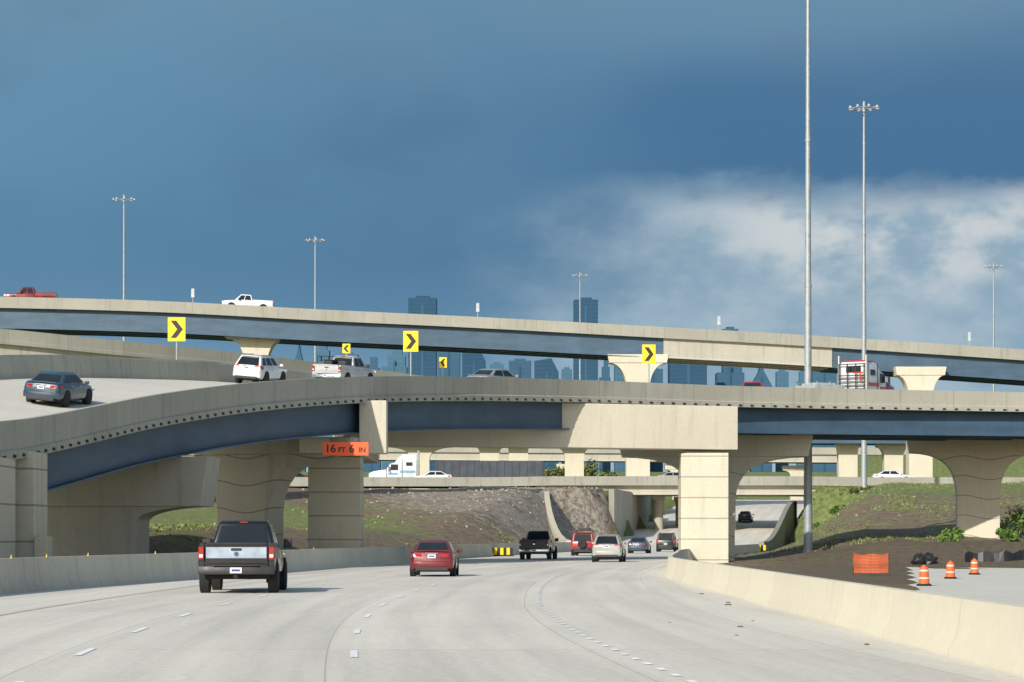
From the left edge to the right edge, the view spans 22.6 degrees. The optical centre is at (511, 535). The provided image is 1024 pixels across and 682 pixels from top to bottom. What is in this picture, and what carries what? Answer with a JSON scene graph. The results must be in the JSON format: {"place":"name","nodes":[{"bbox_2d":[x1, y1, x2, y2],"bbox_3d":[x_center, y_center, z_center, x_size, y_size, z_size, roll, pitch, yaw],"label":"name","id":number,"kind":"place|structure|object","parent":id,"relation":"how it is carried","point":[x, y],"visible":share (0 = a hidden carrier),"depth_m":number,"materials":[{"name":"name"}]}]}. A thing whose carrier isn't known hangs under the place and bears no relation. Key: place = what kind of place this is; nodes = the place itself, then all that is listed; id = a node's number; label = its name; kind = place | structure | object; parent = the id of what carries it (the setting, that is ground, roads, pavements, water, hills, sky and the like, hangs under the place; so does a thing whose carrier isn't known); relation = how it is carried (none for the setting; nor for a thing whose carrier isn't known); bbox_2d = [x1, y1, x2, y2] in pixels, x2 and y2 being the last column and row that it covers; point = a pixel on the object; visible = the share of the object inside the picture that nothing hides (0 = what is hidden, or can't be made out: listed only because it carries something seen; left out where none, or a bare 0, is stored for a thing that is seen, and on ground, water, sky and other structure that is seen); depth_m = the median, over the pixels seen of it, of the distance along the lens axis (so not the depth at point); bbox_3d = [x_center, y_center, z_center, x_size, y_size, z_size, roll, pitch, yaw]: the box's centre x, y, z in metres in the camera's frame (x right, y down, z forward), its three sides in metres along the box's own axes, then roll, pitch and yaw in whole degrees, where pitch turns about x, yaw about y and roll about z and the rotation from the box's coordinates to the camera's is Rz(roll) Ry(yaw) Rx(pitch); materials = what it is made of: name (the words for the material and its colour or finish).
{"place":"outdoors","nodes":[
{"label":"outdoors","id":0,"kind":"place"},
{"bbox_2d":[0,500,1023,681],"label":"road","id":1,"kind":"structure","parent":0,"point":[490,623],"depth_m":42.36,"materials":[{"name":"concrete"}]},
{"bbox_2d":[198,521,291,592],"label":"pickup truck","id":2,"kind":"object","parent":1,"relation":"on","point":[242,550],"visible":0.99,"depth_m":70.93,"materials":[{"name":"paint"}]},
{"bbox_2d":[1,553,566,614],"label":"lane marking","id":3,"kind":"object","parent":1,"relation":"on","point":[154,591],"visible":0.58,"depth_m":67.14,"materials":[{"name":"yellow paint"}]},
{"bbox_2d":[0,542,570,594],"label":"traffic barrier","id":4,"kind":"object","parent":1,"relation":"on","point":[28,574],"visible":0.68,"depth_m":87.68,"materials":[{"name":"grey concrete"}]},
{"bbox_2d":[15,555,580,681],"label":"lane marking","id":5,"kind":"object","parent":1,"relation":"on","point":[90,649],"visible":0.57,"depth_m":43.27,"materials":[{"name":"paint"}]},
{"bbox_2d":[409,540,461,575],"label":"car","id":6,"kind":"object","parent":1,"relation":"on","point":[433,555],"visible":0.98,"depth_m":100.18,"materials":[{"name":"paint"}]},
{"bbox_2d":[350,560,575,656],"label":"lane marking","id":7,"kind":"object","parent":1,"relation":"on","point":[353,653],"visible":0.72,"depth_m":42.59,"materials":[{"name":"paint"}]},
{"bbox_2d":[492,548,513,555],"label":"crash cushion","id":8,"kind":"object","parent":1,"relation":"on","point":[502,551],"visible":0.86,"depth_m":200.75,"materials":[{"name":"plastic"}]},
{"bbox_2d":[519,531,558,559],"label":"pickup truck","id":9,"kind":"object","parent":1,"relation":"on","point":[537,542],"visible":1,"depth_m":171.61,"materials":[{"name":"paint"}]},
{"bbox_2d":[571,528,595,555],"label":"car","id":10,"kind":"object","parent":1,"relation":"on","point":[581,542],"visible":0.71,"depth_m":205.12,"materials":[{"name":"paint"}]},
{"bbox_2d":[592,534,627,561],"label":"car","id":11,"kind":"object","parent":1,"relation":"on","point":[607,546],"visible":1,"depth_m":155.22,"materials":[{"name":"paint"}]},
{"bbox_2d":[537,556,696,681],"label":"lane marking","id":12,"kind":"object","parent":1,"relation":"on","point":[673,674],"visible":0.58,"depth_m":38.56,"materials":[{"name":"paint"}]},
{"bbox_2d":[628,537,651,552],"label":"car","id":13,"kind":"object","parent":1,"relation":"on","point":[638,543],"visible":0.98,"depth_m":233.19,"materials":[{"name":"paint"}]},
{"bbox_2d":[656,533,677,551],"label":"car","id":14,"kind":"object","parent":1,"relation":"on","point":[666,541],"visible":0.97,"depth_m":256.12,"materials":[{"name":"paint"}]},
{"bbox_2d":[738,511,753,521],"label":"car","id":15,"kind":"object","parent":1,"relation":"on","point":[745,516],"visible":1,"depth_m":345.23,"materials":[{"name":"paint"}]},
{"bbox_2d":[664,544,1023,676],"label":"traffic barrier","id":16,"kind":"object","parent":1,"relation":"on","point":[987,633],"visible":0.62,"depth_m":40.42,"materials":[{"name":"concrete"}]},
{"bbox_2d":[0,0,1023,471],"label":"sky","id":17,"kind":"structure","parent":0,"point":[462,154],"materials":[{"name":"blue"}]},
{"bbox_2d":[149,456,1023,590],"bbox_3d":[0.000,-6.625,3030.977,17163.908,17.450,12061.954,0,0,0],"label":"ground","id":18,"kind":"structure","parent":0,"point":[576,508],"depth_m":240.47,"materials":[{"name":"soil"}]},
{"bbox_2d":[0,451,51,557],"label":"ramp abutment","id":19,"kind":"object","parent":18,"relation":"on","point":[23,507],"visible":0.73,"depth_m":94.70,"materials":[{"name":"concrete"}]},
{"bbox_2d":[112,195,135,340],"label":"mast light","id":20,"kind":"object","parent":18,"relation":"on","point":[124,199],"visible":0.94,"depth_m":419.87,"materials":[{"name":"metal"}]},
{"bbox_2d":[47,456,219,556],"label":"bridge pier","id":21,"kind":"structure","parent":18,"relation":"on","point":[114,513],"depth_m":118.05,"materials":[{"name":"concrete"}]},
{"bbox_2d":[225,336,280,354],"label":"flyover pier","id":22,"kind":"structure","parent":18,"relation":"on","point":[257,346],"depth_m":359.50,"materials":[{"name":"concrete"}]},
{"bbox_2d":[0,297,1023,385],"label":"flyover bridge","id":23,"kind":"structure","parent":22,"relation":"on","point":[385,330],"depth_m":358.88,"materials":[{"name":"concrete"}]},
{"bbox_2d":[4,287,57,297],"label":"pickup truck","id":24,"kind":"object","parent":23,"relation":"on","point":[27,292],"visible":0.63,"depth_m":356.80,"materials":[{"name":"paint"}]},
{"bbox_2d":[222,294,274,306],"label":"pickup truck","id":25,"kind":"object","parent":23,"relation":"on","point":[244,299],"visible":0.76,"depth_m":358.17,"materials":[{"name":"paint"}]},
{"bbox_2d":[185,437,354,549],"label":"bridge pier","id":26,"kind":"structure","parent":18,"relation":"on","point":[254,481],"depth_m":141.77,"materials":[{"name":"concrete"}]},
{"bbox_2d":[305,236,324,361],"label":"mast light","id":27,"kind":"object","parent":18,"relation":"on","point":[315,240],"visible":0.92,"depth_m":499.87,"materials":[{"name":"metal"}]},
{"bbox_2d":[312,346,329,362],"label":"office tower","id":28,"kind":"structure","parent":18,"relation":"on","point":[322,351],"depth_m":3488.62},
{"bbox_2d":[364,357,380,471],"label":"office tower","id":29,"kind":"structure","parent":18,"relation":"on","point":[372,467],"depth_m":3487.97,"materials":[{"name":"blue glass"}]},
{"bbox_2d":[382,349,407,469],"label":"office tower","id":30,"kind":"structure","parent":18,"relation":"on","point":[396,360],"depth_m":3386.82,"materials":[{"name":"glass"}]},
{"bbox_2d":[388,447,452,474],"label":"distant bridge pier","id":31,"kind":"structure","parent":18,"relation":"on","point":[426,453],"depth_m":433.80,"materials":[{"name":"concrete"}]},
{"bbox_2d":[408,296,436,470],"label":"office tower","id":32,"kind":"structure","parent":18,"relation":"on","point":[424,363],"depth_m":2983.59,"materials":[{"name":"blue glass"}]},
{"bbox_2d":[438,352,459,376],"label":"office tower","id":33,"kind":"structure","parent":18,"relation":"on","point":[452,369],"depth_m":3286.08,"materials":[{"name":"blue glass"}]},
{"bbox_2d":[462,353,485,376],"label":"office tower","id":34,"kind":"structure","parent":18,"relation":"on","point":[472,363],"depth_m":3185.50,"materials":[{"name":"blue glass"}]},
{"bbox_2d":[478,448,501,460],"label":"distant bridge pier","id":35,"kind":"structure","parent":18,"relation":"on","point":[489,454],"depth_m":433.80,"materials":[{"name":"concrete"}]},
{"bbox_2d":[490,362,503,368],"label":"office tower","id":36,"kind":"structure","parent":18,"relation":"on","point":[496,365],"depth_m":3490.16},
{"bbox_2d":[299,400,737,562],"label":"straddle bent","id":37,"kind":"object","parent":18,"relation":"on","point":[335,502],"visible":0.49,"depth_m":164.01,"materials":[{"name":"concrete"}]},
{"bbox_2d":[323,442,367,455],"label":"clearance sign","id":38,"kind":"object","parent":37,"relation":"attached to","point":[345,448],"visible":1,"depth_m":135.47,"materials":[{"name":"metal"}]},
{"bbox_2d":[0,355,1023,491],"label":"highway ramp","id":39,"kind":"structure","parent":37,"relation":"on","point":[138,412],"depth_m":140.62,"materials":[{"name":"concrete"}]},
{"bbox_2d":[23,370,94,406],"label":"car","id":40,"kind":"object","parent":39,"relation":"on","point":[64,388],"visible":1,"depth_m":112.00,"materials":[{"name":"paint"}]},
{"bbox_2d":[168,317,184,359],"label":"chevron sign","id":41,"kind":"object","parent":39,"relation":"on","point":[176,329],"visible":1,"depth_m":142.57,"materials":[{"name":"metal"}]},
{"bbox_2d":[233,354,286,382],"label":"car","id":42,"kind":"object","parent":39,"relation":"on","point":[255,368],"visible":0.94,"depth_m":143.51,"materials":[{"name":"paint"}]},
{"bbox_2d":[312,355,376,377],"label":"pickup truck","id":43,"kind":"object","parent":39,"relation":"on","point":[345,366],"visible":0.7,"depth_m":151.56,"materials":[{"name":"paint"}]},
{"bbox_2d":[403,331,417,375],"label":"chevron sign","id":44,"kind":"object","parent":39,"relation":"attached to","point":[410,341],"visible":0.94,"depth_m":166.79,"materials":[{"name":"metal"}]},
{"bbox_2d":[439,357,446,375],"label":"chevron sign","id":45,"kind":"object","parent":39,"relation":"on","point":[442,362],"visible":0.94,"depth_m":170.05,"materials":[{"name":"metal"}]},
{"bbox_2d":[467,369,518,377],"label":"car","id":46,"kind":"object","parent":39,"relation":"on","point":[503,373],"visible":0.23,"depth_m":159.21,"materials":[{"name":"paint"}]},
{"bbox_2d":[642,345,655,382],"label":"chevron sign","id":47,"kind":"object","parent":39,"relation":"attached to","point":[648,354],"visible":0.94,"depth_m":183.55,"materials":[{"name":"metal"}]},
{"bbox_2d":[742,381,763,386],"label":"car","id":48,"kind":"object","parent":39,"relation":"on","point":[757,383],"visible":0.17,"depth_m":177.69,"materials":[{"name":"paint"}]},
{"bbox_2d":[795,381,844,388],"bbox_3d":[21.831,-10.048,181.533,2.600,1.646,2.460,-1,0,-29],"label":"flatbed trailer","id":49,"kind":"object","parent":39,"relation":"on","point":[819,385],"visible":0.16,"depth_m":180.70,"materials":[{"name":"metal"}]},
{"bbox_2d":[838,355,894,389],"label":"semi truck","id":50,"kind":"object","parent":39,"relation":"on","point":[861,374],"visible":0.59,"depth_m":183.05,"materials":[{"name":"paint"}]},
{"bbox_2d":[508,448,528,460],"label":"distant bridge pier","id":51,"kind":"structure","parent":18,"relation":"on","point":[518,454],"depth_m":433.80,"materials":[{"name":"concrete"}]},
{"bbox_2d":[509,359,530,377],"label":"office tower","id":52,"kind":"structure","parent":18,"relation":"on","point":[521,368],"depth_m":3285.56,"materials":[{"name":"blue glass"}]},
{"bbox_2d":[534,358,558,471],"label":"office tower","id":53,"kind":"structure","parent":18,"relation":"on","point":[545,368],"depth_m":3085.47,"materials":[{"name":"blue glass"}]},
{"bbox_2d":[544,466,564,475],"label":"tree","id":54,"kind":"object","parent":18,"relation":"on","point":[561,472],"visible":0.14,"depth_m":461.24,"materials":[{"name":"green plant"}]},
{"bbox_2d":[544,491,570,541],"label":"wing wall","id":55,"kind":"structure","parent":18,"relation":"on","point":[555,530],"depth_m":280.96,"materials":[{"name":"concrete"}]},
{"bbox_2d":[561,367,571,463],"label":"office tower","id":56,"kind":"structure","parent":18,"relation":"on","point":[566,372],"depth_m":3393.09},
{"bbox_2d":[561,449,586,475],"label":"distant bridge pier","id":57,"kind":"structure","parent":18,"relation":"on","point":[574,462],"depth_m":433.80,"materials":[{"name":"concrete"}]},
{"bbox_2d":[318,435,905,444],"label":"distant connector","id":58,"kind":"object","parent":57,"relation":"on","point":[834,442],"visible":0.04,"depth_m":430.72,"materials":[{"name":"concrete"}]},
{"bbox_2d":[188,483,971,557],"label":"rubble","id":59,"kind":"object","parent":18,"relation":"on","point":[427,490],"visible":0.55,"depth_m":278.43,"materials":[{"name":"stone"}]},
{"bbox_2d":[572,272,587,379],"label":"mast light","id":60,"kind":"object","parent":18,"relation":"on","point":[579,275],"visible":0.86,"depth_m":599.90,"materials":[{"name":"metal"}]},
{"bbox_2d":[573,297,597,470],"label":"office tower","id":61,"kind":"structure","parent":18,"relation":"on","point":[589,314],"depth_m":2985.94,"materials":[{"name":"blue glass"}]},
{"bbox_2d":[149,481,1023,556],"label":"grass","id":62,"kind":"structure","parent":18,"relation":"on","point":[869,537],"depth_m":226.73,"materials":[{"name":"plant"}]},
{"bbox_2d":[584,458,616,475],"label":"tree","id":63,"kind":"object","parent":18,"relation":"on","point":[589,470],"visible":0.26,"depth_m":460.24,"materials":[{"name":"green plant"}]},
{"bbox_2d":[599,360,610,471],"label":"office tower","id":64,"kind":"structure","parent":18,"relation":"on","point":[604,466],"depth_m":3292.78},
{"bbox_2d":[614,366,624,471],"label":"office tower","id":65,"kind":"structure","parent":18,"relation":"on","point":[619,466],"depth_m":3384.06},
{"bbox_2d":[609,489,649,536],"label":"retaining wall","id":66,"kind":"structure","parent":18,"relation":"on","point":[624,506],"depth_m":319.94,"materials":[{"name":"concrete"}]},
{"bbox_2d":[607,354,668,475],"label":"flyover pier","id":67,"kind":"structure","parent":18,"relation":"on","point":[633,369],"depth_m":359.50,"materials":[{"name":"concrete"}]},
{"bbox_2d":[378,447,905,463],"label":"distant viaduct","id":68,"kind":"object","parent":18,"relation":"on","point":[824,455],"visible":0.2,"depth_m":520.52,"materials":[{"name":"concrete"}]},
{"bbox_2d":[289,476,1023,496],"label":"cross street overpass","id":69,"kind":"object","parent":18,"relation":"on","point":[747,486],"visible":0.45,"depth_m":325.48,"materials":[{"name":"concrete"}]},
{"bbox_2d":[369,450,419,476],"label":"semi truck","id":70,"kind":"object","parent":69,"relation":"on","point":[405,465],"visible":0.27,"depth_m":335.72,"materials":[{"name":"paint"}]},
{"bbox_2d":[415,471,452,476],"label":"car","id":71,"kind":"object","parent":69,"relation":"on","point":[435,474],"visible":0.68,"depth_m":328.14,"materials":[{"name":"paint"}]},
{"bbox_2d":[435,461,543,476],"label":"semi trailer","id":72,"kind":"object","parent":69,"relation":"on","point":[494,468],"visible":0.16,"depth_m":335.73,"materials":[{"name":"metal"}]},
{"bbox_2d":[872,470,912,476],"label":"car","id":73,"kind":"object","parent":69,"relation":"on","point":[889,473],"visible":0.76,"depth_m":328.12,"materials":[{"name":"paint"}]},
{"bbox_2d":[650,367,662,471],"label":"office tower","id":74,"kind":"structure","parent":18,"relation":"on","point":[657,376],"depth_m":3486.88,"materials":[{"name":"blue glass"}]},
{"bbox_2d":[652,496,664,529],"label":"overpass column","id":75,"kind":"structure","parent":18,"relation":"on","point":[658,512],"depth_m":331.43,"materials":[{"name":"concrete"}]},
{"bbox_2d":[674,497,677,526],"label":"overpass column","id":76,"kind":"structure","parent":18,"relation":"on","point":[676,510],"depth_m":337.65,"materials":[{"name":"concrete"}]},
{"bbox_2d":[668,363,706,471],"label":"office tower","id":77,"kind":"structure","parent":18,"relation":"on","point":[686,374],"depth_m":3177.00,"materials":[{"name":"blue glass"}]},
{"bbox_2d":[620,434,812,560],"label":"bridge pier","id":78,"kind":"structure","parent":18,"relation":"on","point":[752,451],"depth_m":180.66,"materials":[{"name":"concrete"}]},
{"bbox_2d":[715,366,743,385],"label":"office tower","id":79,"kind":"structure","parent":18,"relation":"on","point":[729,376],"depth_m":3282.47,"materials":[{"name":"blue glass"}]},
{"bbox_2d":[749,368,771,471],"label":"office tower","id":80,"kind":"structure","parent":18,"relation":"on","point":[761,377],"depth_m":3286.59,"materials":[{"name":"blue glass"}]},
{"bbox_2d":[759,501,796,551],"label":"retaining wall","id":81,"kind":"structure","parent":18,"relation":"on","point":[784,529],"depth_m":301.79,"materials":[{"name":"concrete"}]},
{"bbox_2d":[775,370,788,471],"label":"office tower","id":82,"kind":"structure","parent":18,"relation":"on","point":[781,378],"depth_m":3392.03,"materials":[{"name":"glass"}]},
{"bbox_2d":[781,466,803,499],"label":"distant bridge pier","id":83,"kind":"structure","parent":18,"relation":"on","point":[794,470],"depth_m":520.80,"materials":[{"name":"concrete"}]},
{"bbox_2d":[796,371,803,465],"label":"office tower","id":84,"kind":"structure","parent":18,"relation":"on","point":[800,382],"depth_m":3295.05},
{"bbox_2d":[802,0,813,552],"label":"mast light","id":85,"kind":"object","parent":18,"relation":"on","point":[807,545],"visible":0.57,"depth_m":184.82,"materials":[{"name":"metal"}]},
{"bbox_2d":[812,372,836,472],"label":"office tower","id":86,"kind":"structure","parent":18,"relation":"on","point":[819,377],"depth_m":3185.00,"materials":[{"name":"blue glass"}]},
{"bbox_2d":[827,504,845,514],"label":"bush","id":87,"kind":"object","parent":18,"relation":"on","point":[834,509],"visible":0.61,"depth_m":285.11,"materials":[{"name":"green plant"}]},
{"bbox_2d":[835,444,859,476],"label":"distant bridge pier","id":88,"kind":"structure","parent":18,"relation":"on","point":[847,460],"depth_m":433.80,"materials":[{"name":"concrete"}]},
{"bbox_2d":[848,486,867,495],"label":"bush","id":89,"kind":"object","parent":18,"relation":"on","point":[852,490],"visible":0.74,"depth_m":277.80,"materials":[{"name":"green plant"}]},
{"bbox_2d":[848,101,879,492],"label":"mast light","id":90,"kind":"object","parent":18,"relation":"on","point":[863,447],"visible":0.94,"depth_m":299.82,"materials":[{"name":"metal"}]},
{"bbox_2d":[853,552,889,575],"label":"safety fence","id":91,"kind":"object","parent":18,"relation":"on","point":[884,562],"visible":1,"depth_m":122.01,"materials":[{"name":"plastic"}]},
{"bbox_2d":[875,444,905,474],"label":"distant bridge pier","id":92,"kind":"structure","parent":18,"relation":"on","point":[892,456],"depth_m":433.80,"materials":[{"name":"concrete"}]},
{"bbox_2d":[893,367,945,476],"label":"flyover pier","id":93,"kind":"structure","parent":18,"relation":"on","point":[918,378],"depth_m":359.50,"materials":[{"name":"concrete"}]},
{"bbox_2d":[911,552,938,564],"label":"rubble pile","id":94,"kind":"object","parent":18,"relation":"on","point":[927,558],"visible":0.98,"depth_m":157.43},
{"bbox_2d":[936,527,964,541],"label":"bush","id":95,"kind":"object","parent":18,"relation":"on","point":[956,533],"visible":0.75,"depth_m":185.53,"materials":[{"name":"green plant"}]},
{"bbox_2d":[906,439,1023,538],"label":"bridge pier","id":96,"kind":"structure","parent":18,"relation":"on","point":[977,469],"depth_m":194.81,"materials":[{"name":"concrete"}]},
{"bbox_2d":[984,263,1002,391],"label":"mast light","id":97,"kind":"object","parent":18,"relation":"on","point":[993,267],"visible":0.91,"depth_m":499.85,"materials":[{"name":"metal"}]},
{"bbox_2d":[964,549,1023,561],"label":"silt fence","id":98,"kind":"object","parent":18,"relation":"on","point":[986,556],"visible":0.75,"depth_m":160.11,"materials":[{"name":"black fabric"}]},
{"bbox_2d":[995,527,1020,541],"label":"bush","id":99,"kind":"object","parent":18,"relation":"on","point":[1011,535],"visible":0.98,"depth_m":191.62,"materials":[{"name":"green plant"}]},
{"bbox_2d":[1000,504,1023,536],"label":"bush","id":100,"kind":"object","parent":18,"relation":"on","point":[1018,516],"visible":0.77,"depth_m":195.91,"materials":[{"name":"green plant"}]},
{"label":"flyover pier","id":101,"kind":"object","parent":18,"relation":"on","visible":0},
{"bbox_2d":[0,329,420,375],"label":"concrete flyover","id":102,"kind":"object","parent":101,"relation":"on","point":[16,342],"visible":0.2,"depth_m":246.32,"materials":[{"name":"concrete"}]},
{"bbox_2d":[906,567,1023,604],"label":"side road","id":103,"kind":"structure","parent":0,"point":[1004,585],"depth_m":98.83,"materials":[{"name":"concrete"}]},
{"bbox_2d":[916,565,931,585],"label":"traffic drum","id":104,"kind":"object","parent":103,"relation":"on","point":[923,575],"visible":1,"depth_m":95.84,"materials":[{"name":"orange plastic"}]},
{"bbox_2d":[944,561,956,578],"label":"traffic drum","id":105,"kind":"object","parent":103,"relation":"on","point":[950,570],"visible":1,"depth_m":111.84,"materials":[{"name":"orange plastic"}]},
{"bbox_2d":[969,558,979,573],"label":"traffic drum","id":106,"kind":"object","parent":103,"relation":"on","point":[974,569],"visible":1,"depth_m":123.84,"materials":[{"name":"orange plastic"}]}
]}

